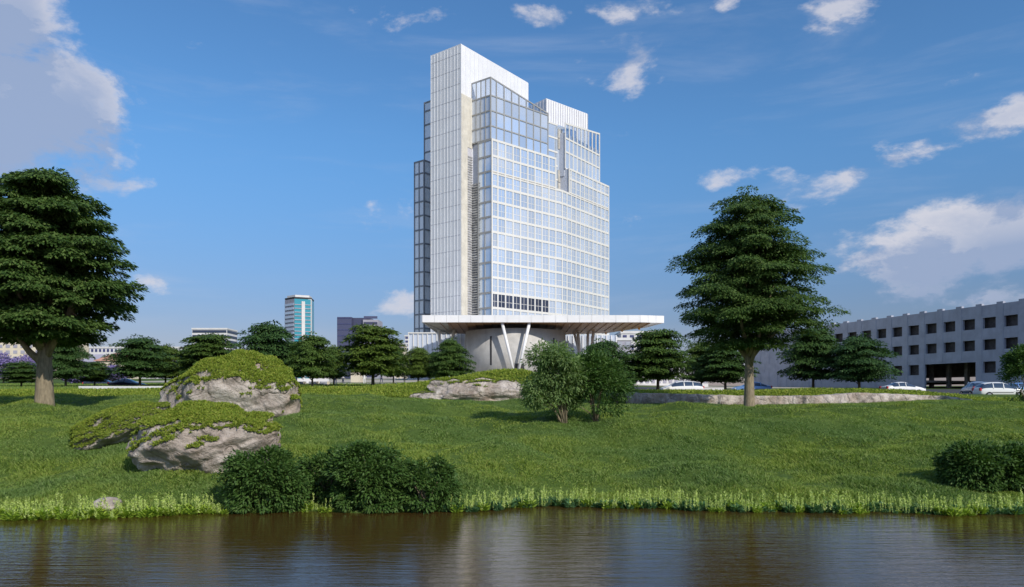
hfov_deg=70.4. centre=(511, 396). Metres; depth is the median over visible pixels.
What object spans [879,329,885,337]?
window
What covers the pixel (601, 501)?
waterside plant
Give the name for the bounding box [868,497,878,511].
waterside plant
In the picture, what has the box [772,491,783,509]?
waterside plant
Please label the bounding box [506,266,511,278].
window
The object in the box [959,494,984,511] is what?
waterside plant
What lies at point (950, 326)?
window
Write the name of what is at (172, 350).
park tree
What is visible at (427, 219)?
window
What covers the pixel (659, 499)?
waterside plant
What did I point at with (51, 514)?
waterside plant
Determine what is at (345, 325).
dark office block
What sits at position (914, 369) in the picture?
window
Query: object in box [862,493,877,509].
waterside plant
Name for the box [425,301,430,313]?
window
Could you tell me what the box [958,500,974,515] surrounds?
waterside plant
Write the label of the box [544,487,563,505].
waterside plant
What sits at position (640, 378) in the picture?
park tree
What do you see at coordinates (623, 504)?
waterside plant
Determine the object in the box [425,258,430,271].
window
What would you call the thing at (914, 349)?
window
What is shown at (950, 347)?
window
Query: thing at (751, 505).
waterside plant
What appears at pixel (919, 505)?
waterside plant
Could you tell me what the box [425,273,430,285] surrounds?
window
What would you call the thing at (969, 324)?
window
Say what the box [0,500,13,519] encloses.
waterside plant
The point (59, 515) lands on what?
waterside plant
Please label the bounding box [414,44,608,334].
office tower
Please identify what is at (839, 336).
window
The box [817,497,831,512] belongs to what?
waterside plant
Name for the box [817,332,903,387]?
park tree
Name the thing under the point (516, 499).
waterside plant
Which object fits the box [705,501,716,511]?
waterside plant
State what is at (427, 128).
window
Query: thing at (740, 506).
waterside plant
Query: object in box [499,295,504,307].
window
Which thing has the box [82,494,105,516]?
waterside plant
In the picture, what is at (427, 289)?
window
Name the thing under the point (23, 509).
waterside plant
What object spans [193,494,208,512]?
waterside plant
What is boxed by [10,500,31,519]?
waterside plant
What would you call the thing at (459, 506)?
waterside plant
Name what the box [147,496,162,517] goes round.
waterside plant
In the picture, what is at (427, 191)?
window
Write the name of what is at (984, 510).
waterside plant
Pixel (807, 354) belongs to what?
park tree
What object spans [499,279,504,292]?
window
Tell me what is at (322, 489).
waterside bush
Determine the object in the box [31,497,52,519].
waterside plant
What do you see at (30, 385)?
road
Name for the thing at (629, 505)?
waterside plant
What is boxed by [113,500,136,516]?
waterside plant
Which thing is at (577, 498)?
waterside plant
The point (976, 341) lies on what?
parking garage
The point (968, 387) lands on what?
parked car
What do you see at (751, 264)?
broad tree
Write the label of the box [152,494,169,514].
waterside plant
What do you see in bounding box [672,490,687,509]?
waterside plant
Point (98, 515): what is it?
waterside plant
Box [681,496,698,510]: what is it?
waterside plant
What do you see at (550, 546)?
water
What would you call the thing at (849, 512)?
waterside plant
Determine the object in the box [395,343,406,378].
pink house
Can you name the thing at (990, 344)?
window
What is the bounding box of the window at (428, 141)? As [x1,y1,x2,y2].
[425,138,430,151]
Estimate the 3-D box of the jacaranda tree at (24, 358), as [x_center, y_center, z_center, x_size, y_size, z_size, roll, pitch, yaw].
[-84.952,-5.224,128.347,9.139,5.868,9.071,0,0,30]
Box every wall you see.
[79,386,162,388]
[297,378,328,382]
[351,372,362,381]
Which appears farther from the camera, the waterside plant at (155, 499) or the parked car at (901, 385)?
the parked car at (901, 385)
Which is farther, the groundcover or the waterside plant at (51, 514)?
the groundcover
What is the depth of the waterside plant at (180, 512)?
14.18 m
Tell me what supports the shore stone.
on the ground at (484, 427)
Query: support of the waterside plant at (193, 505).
on the ground at (484, 427)
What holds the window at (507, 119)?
in the office tower
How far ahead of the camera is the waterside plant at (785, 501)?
14.58 m
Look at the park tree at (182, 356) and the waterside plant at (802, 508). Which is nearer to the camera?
the waterside plant at (802, 508)
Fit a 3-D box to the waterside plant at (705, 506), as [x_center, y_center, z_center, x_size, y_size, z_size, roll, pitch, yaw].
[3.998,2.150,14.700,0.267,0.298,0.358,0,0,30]
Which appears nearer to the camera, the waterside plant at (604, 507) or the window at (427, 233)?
the waterside plant at (604, 507)
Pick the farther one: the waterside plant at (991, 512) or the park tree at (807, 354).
the park tree at (807, 354)
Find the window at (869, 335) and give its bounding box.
[864,330,870,338]
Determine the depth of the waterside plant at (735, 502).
14.69 m
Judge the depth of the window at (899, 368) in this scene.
133.45 m
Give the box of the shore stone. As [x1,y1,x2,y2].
[93,497,121,511]
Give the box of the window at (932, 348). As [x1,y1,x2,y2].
[928,344,936,353]
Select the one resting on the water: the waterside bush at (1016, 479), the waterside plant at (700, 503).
the waterside plant at (700, 503)
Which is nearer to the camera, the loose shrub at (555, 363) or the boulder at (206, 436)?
the boulder at (206, 436)
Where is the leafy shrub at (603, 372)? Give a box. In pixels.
[563,348,637,420]
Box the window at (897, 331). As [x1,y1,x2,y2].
[894,327,901,336]
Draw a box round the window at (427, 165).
[425,162,430,173]
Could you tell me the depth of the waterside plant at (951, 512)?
14.02 m
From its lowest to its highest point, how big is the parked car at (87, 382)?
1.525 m
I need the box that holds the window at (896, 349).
[894,346,901,355]
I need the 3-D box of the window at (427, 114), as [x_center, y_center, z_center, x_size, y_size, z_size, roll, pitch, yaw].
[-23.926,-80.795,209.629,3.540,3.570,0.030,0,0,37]
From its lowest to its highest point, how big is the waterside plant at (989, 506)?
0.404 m
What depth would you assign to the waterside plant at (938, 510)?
14.18 m
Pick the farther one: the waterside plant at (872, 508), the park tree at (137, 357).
the park tree at (137, 357)
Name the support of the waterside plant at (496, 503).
on the ground at (484, 427)
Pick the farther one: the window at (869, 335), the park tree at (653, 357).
the window at (869, 335)
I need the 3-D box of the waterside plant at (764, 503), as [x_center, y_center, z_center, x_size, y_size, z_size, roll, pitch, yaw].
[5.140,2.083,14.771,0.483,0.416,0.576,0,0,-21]
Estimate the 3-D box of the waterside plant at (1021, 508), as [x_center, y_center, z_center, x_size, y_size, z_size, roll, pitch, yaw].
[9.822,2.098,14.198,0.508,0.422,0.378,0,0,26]
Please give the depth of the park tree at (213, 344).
86.48 m
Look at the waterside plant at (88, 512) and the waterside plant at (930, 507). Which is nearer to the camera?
the waterside plant at (88, 512)
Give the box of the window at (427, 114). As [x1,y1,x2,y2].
[425,111,430,123]
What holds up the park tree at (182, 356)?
on the ground at (484, 427)
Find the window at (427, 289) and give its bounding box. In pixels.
[425,287,430,299]
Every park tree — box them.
[0,360,35,385]
[33,345,100,385]
[74,361,114,385]
[101,334,176,385]
[151,343,185,383]
[167,332,242,373]
[170,342,194,375]
[226,319,299,370]
[286,331,339,385]
[324,344,349,384]
[331,323,409,384]
[376,340,407,383]
[398,346,440,380]
[424,352,446,378]
[427,338,476,376]
[581,338,637,377]
[619,352,652,387]
[622,328,696,389]
[679,340,712,383]
[695,347,761,388]
[776,326,843,387]
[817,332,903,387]
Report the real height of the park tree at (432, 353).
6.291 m
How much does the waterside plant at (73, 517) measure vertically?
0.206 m
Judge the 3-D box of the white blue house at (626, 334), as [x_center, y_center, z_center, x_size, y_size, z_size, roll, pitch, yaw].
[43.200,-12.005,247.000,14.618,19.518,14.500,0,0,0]
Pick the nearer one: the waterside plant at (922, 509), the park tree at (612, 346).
the waterside plant at (922, 509)
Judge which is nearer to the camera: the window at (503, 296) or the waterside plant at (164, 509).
the waterside plant at (164, 509)
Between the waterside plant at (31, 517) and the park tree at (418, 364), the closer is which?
the waterside plant at (31, 517)
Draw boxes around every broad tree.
[0,166,148,405]
[664,185,850,406]
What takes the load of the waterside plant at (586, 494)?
on the ground at (484, 427)
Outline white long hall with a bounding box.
[636,367,707,386]
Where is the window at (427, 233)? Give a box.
[425,230,430,243]
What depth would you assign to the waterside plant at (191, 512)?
14.17 m
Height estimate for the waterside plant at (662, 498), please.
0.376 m
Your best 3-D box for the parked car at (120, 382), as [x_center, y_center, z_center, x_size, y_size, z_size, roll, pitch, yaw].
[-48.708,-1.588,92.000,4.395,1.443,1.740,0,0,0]
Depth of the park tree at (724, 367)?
78.73 m
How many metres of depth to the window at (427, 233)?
204.89 m
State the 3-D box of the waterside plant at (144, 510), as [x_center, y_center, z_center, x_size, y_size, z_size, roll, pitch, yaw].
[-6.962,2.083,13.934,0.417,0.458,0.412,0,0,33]
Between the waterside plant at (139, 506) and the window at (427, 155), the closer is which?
the waterside plant at (139, 506)
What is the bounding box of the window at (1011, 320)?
[1006,315,1017,325]
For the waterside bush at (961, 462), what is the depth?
15.85 m
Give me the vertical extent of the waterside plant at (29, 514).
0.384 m
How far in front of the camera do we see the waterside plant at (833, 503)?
14.63 m
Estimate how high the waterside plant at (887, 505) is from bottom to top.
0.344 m
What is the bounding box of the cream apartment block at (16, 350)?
[0,342,88,378]
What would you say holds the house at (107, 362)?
on the ground at (484, 427)
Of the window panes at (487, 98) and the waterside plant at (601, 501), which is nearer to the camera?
the waterside plant at (601, 501)
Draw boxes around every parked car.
[60,379,83,382]
[82,380,110,383]
[107,379,146,385]
[660,381,703,389]
[731,382,771,389]
[879,382,925,390]
[960,381,984,392]
[972,382,1023,394]
[1009,383,1023,388]
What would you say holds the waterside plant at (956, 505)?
on the ground at (484, 427)
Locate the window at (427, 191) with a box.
[425,188,430,201]
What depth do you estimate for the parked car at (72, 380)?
116.94 m
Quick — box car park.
[634,387,972,393]
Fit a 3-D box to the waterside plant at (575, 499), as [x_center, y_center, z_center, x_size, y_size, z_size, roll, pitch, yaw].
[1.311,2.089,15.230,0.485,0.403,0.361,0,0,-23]
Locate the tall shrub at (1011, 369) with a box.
[994,344,1023,401]
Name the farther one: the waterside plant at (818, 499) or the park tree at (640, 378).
the park tree at (640, 378)
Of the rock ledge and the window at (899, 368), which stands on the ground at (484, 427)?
the rock ledge
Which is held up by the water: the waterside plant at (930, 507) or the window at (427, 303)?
the waterside plant at (930, 507)
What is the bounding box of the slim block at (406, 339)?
[404,335,407,378]
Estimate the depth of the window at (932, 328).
126.72 m
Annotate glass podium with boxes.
[408,332,465,379]
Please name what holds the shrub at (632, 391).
on the ground at (484, 427)
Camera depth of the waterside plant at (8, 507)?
13.62 m
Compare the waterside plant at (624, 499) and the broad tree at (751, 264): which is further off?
the broad tree at (751, 264)
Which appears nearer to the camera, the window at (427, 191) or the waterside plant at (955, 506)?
the waterside plant at (955, 506)
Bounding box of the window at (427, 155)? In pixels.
[425,152,430,161]
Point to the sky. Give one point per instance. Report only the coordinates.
(246, 156)
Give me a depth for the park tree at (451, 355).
96.76 m
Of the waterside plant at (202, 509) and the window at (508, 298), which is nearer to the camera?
the waterside plant at (202, 509)
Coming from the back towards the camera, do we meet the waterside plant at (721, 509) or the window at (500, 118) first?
the window at (500, 118)
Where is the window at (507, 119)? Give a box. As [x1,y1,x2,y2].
[505,116,510,130]
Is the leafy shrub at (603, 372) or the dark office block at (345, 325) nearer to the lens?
the leafy shrub at (603, 372)
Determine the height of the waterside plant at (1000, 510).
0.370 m
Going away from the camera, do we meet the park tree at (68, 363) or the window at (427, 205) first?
the park tree at (68, 363)
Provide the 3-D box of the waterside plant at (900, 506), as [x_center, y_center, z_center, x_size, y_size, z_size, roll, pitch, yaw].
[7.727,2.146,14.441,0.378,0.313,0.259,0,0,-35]
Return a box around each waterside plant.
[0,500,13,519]
[2,498,19,514]
[5,499,37,520]
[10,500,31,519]
[16,499,32,516]
[27,499,52,517]
[27,507,37,519]
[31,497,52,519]
[43,502,70,518]
[49,503,71,518]
[50,501,74,517]
[52,493,69,513]
[66,509,77,519]
[70,504,80,517]
[72,493,87,516]
[78,494,106,517]
[79,503,106,518]
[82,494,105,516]
[82,497,91,514]
[90,498,102,516]
[104,500,117,515]
[109,512,116,519]
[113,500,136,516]
[115,502,129,517]
[116,494,136,515]
[119,505,132,517]
[124,498,151,517]
[134,493,158,516]
[135,498,146,510]
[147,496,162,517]
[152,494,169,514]
[154,493,185,513]
[154,494,174,515]
[161,497,178,515]
[175,491,189,508]
[178,502,186,514]
[184,496,211,514]
[189,493,206,509]
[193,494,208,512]
[193,494,212,513]
[211,504,219,513]
[217,501,229,514]
[301,496,314,509]
[319,497,332,512]
[443,495,451,511]
[449,493,475,512]
[456,494,473,510]
[463,499,474,511]
[475,490,493,508]
[476,491,490,511]
[483,490,505,508]
[491,491,504,508]
[492,495,510,510]
[502,488,516,507]
[513,486,533,505]
[517,493,526,507]
[519,488,536,507]
[529,487,551,505]
[532,491,549,505]
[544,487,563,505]
[555,489,574,505]
[559,491,575,507]
[564,487,585,505]
[572,488,583,505]
[580,493,592,504]
[585,486,596,505]
[587,497,599,506]
[592,489,612,508]
[600,491,618,508]
[617,490,630,506]
[618,492,636,508]
[622,493,643,507]
[626,498,634,508]
[630,490,641,508]
[638,489,655,507]
[645,493,667,508]
[648,489,663,504]
[655,489,664,503]
[657,484,679,505]
[659,490,678,509]
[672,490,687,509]
[673,488,695,503]
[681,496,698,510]
[682,490,706,510]
[686,493,702,511]
[703,495,716,509]
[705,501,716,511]
[715,494,729,508]
[716,502,725,511]
[721,489,741,508]
[729,490,743,511]
[737,503,749,512]
[739,497,762,512]
[741,492,760,510]
[741,498,757,511]
[746,488,773,508]
[759,498,770,511]
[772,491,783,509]
[774,492,795,509]
[781,491,796,512]
[795,495,804,512]
[798,494,813,509]
[807,489,833,512]
[809,497,824,512]
[810,490,825,509]
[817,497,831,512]
[823,490,846,511]
[825,488,847,506]
[830,494,849,511]
[836,498,852,513]
[836,502,849,513]
[849,492,868,509]
[851,497,864,513]
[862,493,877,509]
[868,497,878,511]
[870,488,884,508]
[873,502,888,512]
[881,496,894,508]
[889,497,905,510]
[890,494,913,512]
[894,497,916,512]
[902,489,928,511]
[916,497,931,513]
[918,493,949,514]
[919,498,933,513]
[933,497,952,514]
[940,495,964,515]
[943,499,968,513]
[953,495,972,509]
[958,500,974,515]
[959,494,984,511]
[971,494,988,514]
[979,491,995,509]
[980,502,995,514]
[994,496,1010,513]
[998,492,1023,514]
[1000,495,1017,507]
[1013,488,1023,506]
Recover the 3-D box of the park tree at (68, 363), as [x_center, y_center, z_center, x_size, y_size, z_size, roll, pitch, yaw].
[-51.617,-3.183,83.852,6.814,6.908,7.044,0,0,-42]
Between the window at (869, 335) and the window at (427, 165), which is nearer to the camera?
the window at (869, 335)
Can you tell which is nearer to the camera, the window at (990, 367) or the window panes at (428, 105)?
the window at (990, 367)
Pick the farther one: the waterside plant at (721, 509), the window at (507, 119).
the window at (507, 119)
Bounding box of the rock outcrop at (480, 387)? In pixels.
[427,374,530,400]
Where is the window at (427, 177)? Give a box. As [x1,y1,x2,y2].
[425,174,430,187]
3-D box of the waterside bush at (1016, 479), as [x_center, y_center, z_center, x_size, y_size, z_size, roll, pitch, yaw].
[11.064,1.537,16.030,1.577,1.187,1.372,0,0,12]
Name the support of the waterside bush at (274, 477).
on the ground at (484, 427)
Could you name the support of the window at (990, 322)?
in the parking garage
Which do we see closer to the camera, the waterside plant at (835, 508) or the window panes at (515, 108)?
the waterside plant at (835, 508)
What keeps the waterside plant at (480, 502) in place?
on the ground at (484, 427)
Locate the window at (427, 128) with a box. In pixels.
[425,124,430,137]
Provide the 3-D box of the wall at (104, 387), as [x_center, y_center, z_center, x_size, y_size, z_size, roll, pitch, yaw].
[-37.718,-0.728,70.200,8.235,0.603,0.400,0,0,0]
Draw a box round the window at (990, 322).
[985,317,995,327]
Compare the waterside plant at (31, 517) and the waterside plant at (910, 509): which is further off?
the waterside plant at (910, 509)
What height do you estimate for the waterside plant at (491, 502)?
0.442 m
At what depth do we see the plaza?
145.82 m
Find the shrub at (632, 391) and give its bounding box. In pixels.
[595,382,638,403]
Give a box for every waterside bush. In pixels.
[211,443,313,514]
[298,443,360,502]
[321,439,415,513]
[385,452,465,513]
[931,437,1020,492]
[978,440,1023,491]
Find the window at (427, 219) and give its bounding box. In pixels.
[425,216,430,229]
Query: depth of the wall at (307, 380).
118.00 m
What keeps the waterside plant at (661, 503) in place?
on the ground at (484, 427)
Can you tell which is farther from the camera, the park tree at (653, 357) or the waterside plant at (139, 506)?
the park tree at (653, 357)
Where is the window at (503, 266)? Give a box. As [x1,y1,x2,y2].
[499,264,504,277]
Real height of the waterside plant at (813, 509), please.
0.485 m
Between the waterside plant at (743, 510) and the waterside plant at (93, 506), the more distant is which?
the waterside plant at (743, 510)
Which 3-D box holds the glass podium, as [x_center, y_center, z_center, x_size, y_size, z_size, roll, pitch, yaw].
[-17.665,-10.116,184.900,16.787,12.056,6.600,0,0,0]
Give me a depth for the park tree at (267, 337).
82.48 m
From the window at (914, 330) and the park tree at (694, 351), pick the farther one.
the window at (914, 330)
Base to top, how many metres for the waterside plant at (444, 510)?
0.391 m
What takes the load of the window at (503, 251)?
in the office tower
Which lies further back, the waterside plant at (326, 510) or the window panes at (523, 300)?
the window panes at (523, 300)
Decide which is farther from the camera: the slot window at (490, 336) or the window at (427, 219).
the window at (427, 219)
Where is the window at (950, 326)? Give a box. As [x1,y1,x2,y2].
[946,321,954,331]
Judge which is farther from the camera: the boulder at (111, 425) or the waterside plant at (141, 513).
the boulder at (111, 425)
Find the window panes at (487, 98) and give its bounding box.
[472,96,489,142]
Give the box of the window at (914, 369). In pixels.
[910,365,918,374]
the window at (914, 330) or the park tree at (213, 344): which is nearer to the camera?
the park tree at (213, 344)
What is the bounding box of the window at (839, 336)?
[836,333,842,341]
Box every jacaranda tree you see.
[0,352,20,382]
[12,353,57,378]
[105,364,125,381]
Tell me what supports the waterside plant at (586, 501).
on the ground at (484, 427)
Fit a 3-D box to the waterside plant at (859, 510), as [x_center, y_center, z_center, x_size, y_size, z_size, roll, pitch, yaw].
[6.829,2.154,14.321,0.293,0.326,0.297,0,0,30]
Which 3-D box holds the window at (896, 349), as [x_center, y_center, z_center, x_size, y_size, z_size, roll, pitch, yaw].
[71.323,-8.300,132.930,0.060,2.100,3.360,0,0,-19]
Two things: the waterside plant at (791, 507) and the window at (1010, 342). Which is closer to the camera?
the waterside plant at (791, 507)
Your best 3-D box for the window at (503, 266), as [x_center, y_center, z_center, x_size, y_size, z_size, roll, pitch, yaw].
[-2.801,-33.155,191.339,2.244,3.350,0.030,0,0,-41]
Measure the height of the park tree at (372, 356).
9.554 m
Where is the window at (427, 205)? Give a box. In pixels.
[425,202,430,215]
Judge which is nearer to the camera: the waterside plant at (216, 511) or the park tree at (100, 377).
the waterside plant at (216, 511)
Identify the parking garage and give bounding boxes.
[753,298,1023,387]
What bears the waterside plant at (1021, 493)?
on the ground at (484, 427)
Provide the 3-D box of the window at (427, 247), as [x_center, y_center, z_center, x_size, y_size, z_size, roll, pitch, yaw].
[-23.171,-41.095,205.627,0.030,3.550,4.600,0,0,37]
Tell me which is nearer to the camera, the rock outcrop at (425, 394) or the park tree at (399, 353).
the rock outcrop at (425, 394)
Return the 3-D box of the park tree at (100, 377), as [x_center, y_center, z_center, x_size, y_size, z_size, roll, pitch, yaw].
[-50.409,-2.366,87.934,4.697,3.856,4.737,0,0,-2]
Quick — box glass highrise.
[284,295,313,377]
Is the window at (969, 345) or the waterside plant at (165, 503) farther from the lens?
the window at (969, 345)
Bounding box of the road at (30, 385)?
[0,383,396,389]
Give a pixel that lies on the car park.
(954, 391)
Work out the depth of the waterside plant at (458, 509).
14.41 m
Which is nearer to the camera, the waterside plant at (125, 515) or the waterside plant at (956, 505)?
the waterside plant at (125, 515)
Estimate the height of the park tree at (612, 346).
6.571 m
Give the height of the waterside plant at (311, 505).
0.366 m
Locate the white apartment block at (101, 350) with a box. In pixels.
[89,347,151,378]
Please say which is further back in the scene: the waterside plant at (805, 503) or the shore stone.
the waterside plant at (805, 503)
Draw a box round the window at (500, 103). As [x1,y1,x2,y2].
[497,98,503,113]
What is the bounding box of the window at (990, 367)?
[985,361,995,372]
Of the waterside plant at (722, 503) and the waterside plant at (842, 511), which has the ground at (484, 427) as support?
the waterside plant at (722, 503)
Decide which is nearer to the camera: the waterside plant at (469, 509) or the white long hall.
the waterside plant at (469, 509)
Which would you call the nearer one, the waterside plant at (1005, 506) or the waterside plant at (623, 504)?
the waterside plant at (1005, 506)
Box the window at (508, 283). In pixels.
[506,280,511,293]
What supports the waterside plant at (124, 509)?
on the ground at (484, 427)
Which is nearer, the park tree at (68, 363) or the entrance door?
the park tree at (68, 363)
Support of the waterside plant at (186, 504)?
on the ground at (484, 427)
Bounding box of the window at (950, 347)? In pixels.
[946,342,954,352]
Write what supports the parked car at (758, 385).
on the car park
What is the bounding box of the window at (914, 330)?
[910,325,918,334]
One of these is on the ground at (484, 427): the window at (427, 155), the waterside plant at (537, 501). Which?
the waterside plant at (537, 501)
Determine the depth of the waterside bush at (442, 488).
14.48 m
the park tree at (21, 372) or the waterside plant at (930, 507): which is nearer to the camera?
the waterside plant at (930, 507)
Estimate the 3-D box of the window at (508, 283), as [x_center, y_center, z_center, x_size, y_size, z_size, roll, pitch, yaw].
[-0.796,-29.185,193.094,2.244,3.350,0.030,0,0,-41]
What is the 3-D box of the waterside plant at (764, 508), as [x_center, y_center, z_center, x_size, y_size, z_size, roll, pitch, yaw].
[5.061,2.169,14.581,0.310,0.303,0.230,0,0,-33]
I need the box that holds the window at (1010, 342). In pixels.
[1006,337,1017,348]
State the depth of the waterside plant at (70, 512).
13.66 m
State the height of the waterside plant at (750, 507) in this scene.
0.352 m
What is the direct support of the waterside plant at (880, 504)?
on the ground at (484, 427)
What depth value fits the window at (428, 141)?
209.90 m
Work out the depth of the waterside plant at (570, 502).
15.03 m
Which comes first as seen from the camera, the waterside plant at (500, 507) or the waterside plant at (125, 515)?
the waterside plant at (125, 515)
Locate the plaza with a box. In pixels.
[136,379,809,387]
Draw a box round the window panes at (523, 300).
[493,294,547,311]
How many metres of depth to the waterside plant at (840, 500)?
14.41 m
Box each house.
[82,354,103,362]
[93,353,138,378]
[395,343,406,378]
[615,331,652,353]
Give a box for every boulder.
[68,400,170,449]
[126,399,283,473]
[158,349,302,417]
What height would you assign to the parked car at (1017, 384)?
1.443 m
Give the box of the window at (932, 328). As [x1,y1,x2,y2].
[928,323,936,333]
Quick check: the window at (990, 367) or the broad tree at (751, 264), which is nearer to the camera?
the broad tree at (751, 264)
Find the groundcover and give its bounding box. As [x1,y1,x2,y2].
[0,367,1020,401]
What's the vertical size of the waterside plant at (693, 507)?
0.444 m
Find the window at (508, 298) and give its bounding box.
[506,295,511,307]
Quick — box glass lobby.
[566,335,616,362]
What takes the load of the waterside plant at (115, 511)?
on the ground at (484, 427)
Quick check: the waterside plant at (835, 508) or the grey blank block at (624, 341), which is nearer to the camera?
the waterside plant at (835, 508)
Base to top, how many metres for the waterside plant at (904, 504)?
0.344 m
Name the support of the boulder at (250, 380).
on the ground at (484, 427)
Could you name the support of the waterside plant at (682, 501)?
on the ground at (484, 427)
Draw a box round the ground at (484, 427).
[0,372,1023,518]
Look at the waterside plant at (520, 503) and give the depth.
15.02 m
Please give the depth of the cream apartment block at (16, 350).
260.00 m
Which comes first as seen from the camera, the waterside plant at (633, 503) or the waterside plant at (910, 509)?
the waterside plant at (910, 509)
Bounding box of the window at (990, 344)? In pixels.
[985,339,995,349]
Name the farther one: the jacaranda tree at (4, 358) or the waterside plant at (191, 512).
the jacaranda tree at (4, 358)
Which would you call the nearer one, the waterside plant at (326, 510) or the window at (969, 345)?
the waterside plant at (326, 510)
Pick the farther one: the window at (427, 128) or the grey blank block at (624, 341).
the grey blank block at (624, 341)
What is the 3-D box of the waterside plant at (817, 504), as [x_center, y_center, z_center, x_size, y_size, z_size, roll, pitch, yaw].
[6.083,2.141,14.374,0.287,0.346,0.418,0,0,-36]
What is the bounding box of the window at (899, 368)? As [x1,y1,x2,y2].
[894,366,901,375]
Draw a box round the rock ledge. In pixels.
[623,392,971,404]
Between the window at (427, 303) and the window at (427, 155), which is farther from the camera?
the window at (427, 155)
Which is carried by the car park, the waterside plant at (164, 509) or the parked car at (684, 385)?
the parked car at (684, 385)
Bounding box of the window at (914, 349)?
[910,345,918,354]
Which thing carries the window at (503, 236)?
in the office tower
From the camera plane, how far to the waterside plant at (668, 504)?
14.85 m
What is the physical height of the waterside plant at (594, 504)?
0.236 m
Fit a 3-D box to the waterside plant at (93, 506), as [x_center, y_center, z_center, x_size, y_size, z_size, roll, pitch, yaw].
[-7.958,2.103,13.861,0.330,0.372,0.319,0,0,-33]
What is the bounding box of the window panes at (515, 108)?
[479,96,607,334]
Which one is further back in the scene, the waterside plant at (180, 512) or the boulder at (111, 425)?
the boulder at (111, 425)
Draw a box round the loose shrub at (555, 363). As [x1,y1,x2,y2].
[516,337,587,422]
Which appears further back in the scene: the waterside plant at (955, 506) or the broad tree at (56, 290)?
the broad tree at (56, 290)
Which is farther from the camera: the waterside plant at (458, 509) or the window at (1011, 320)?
the window at (1011, 320)
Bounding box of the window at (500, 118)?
[497,113,503,128]
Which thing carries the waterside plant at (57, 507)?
on the ground at (484, 427)
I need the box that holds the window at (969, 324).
[965,319,974,329]
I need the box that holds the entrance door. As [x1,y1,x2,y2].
[515,363,523,368]
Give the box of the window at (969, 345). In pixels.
[965,341,974,350]
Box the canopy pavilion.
[422,315,663,377]
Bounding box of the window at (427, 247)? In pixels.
[425,244,430,257]
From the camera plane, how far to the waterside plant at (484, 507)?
14.57 m
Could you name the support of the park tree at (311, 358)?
on the ground at (484, 427)
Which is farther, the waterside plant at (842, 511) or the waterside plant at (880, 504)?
the waterside plant at (880, 504)
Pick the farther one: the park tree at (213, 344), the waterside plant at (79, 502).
the park tree at (213, 344)
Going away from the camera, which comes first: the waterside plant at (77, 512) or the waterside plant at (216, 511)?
the waterside plant at (77, 512)
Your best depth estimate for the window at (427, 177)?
204.89 m
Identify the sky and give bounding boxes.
[0,0,1023,385]
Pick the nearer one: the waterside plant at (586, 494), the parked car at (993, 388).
the waterside plant at (586, 494)
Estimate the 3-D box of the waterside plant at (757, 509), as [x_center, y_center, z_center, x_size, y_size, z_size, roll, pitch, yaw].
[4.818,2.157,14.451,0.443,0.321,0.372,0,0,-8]
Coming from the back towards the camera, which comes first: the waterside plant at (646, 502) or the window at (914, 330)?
the window at (914, 330)
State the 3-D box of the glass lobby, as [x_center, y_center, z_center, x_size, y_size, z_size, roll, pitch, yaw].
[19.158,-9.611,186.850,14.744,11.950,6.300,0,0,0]
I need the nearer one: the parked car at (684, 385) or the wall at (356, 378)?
the parked car at (684, 385)
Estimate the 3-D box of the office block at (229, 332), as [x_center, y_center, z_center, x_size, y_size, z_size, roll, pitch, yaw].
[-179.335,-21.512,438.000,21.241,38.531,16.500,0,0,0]
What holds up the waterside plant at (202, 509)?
on the water
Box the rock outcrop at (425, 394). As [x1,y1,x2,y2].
[409,390,437,398]
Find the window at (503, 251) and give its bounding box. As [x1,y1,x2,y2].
[499,249,504,262]
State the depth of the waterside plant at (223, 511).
14.21 m
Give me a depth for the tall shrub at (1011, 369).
45.70 m
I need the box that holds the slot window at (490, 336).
[490,336,491,364]
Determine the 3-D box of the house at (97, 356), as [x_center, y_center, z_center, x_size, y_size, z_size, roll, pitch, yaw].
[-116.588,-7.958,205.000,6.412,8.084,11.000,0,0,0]
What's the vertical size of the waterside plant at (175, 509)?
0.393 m
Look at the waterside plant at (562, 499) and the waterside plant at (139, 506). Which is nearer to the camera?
the waterside plant at (139, 506)
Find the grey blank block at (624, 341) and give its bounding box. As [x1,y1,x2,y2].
[617,338,631,353]
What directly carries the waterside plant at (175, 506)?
on the ground at (484, 427)
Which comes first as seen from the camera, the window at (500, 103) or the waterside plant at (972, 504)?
the waterside plant at (972, 504)
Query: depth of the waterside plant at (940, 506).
14.19 m
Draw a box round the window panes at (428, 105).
[415,102,430,331]
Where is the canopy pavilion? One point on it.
(498, 341)
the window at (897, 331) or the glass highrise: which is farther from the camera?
the glass highrise
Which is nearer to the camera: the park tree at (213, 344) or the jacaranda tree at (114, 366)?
the park tree at (213, 344)
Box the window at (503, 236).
[499,234,504,247]
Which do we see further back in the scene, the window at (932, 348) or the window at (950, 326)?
the window at (932, 348)
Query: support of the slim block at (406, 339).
on the ground at (484, 427)
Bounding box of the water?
[0,506,1023,586]
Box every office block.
[191,328,237,349]
[337,316,382,378]
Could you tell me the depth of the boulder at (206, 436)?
16.34 m
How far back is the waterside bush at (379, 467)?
14.37 m

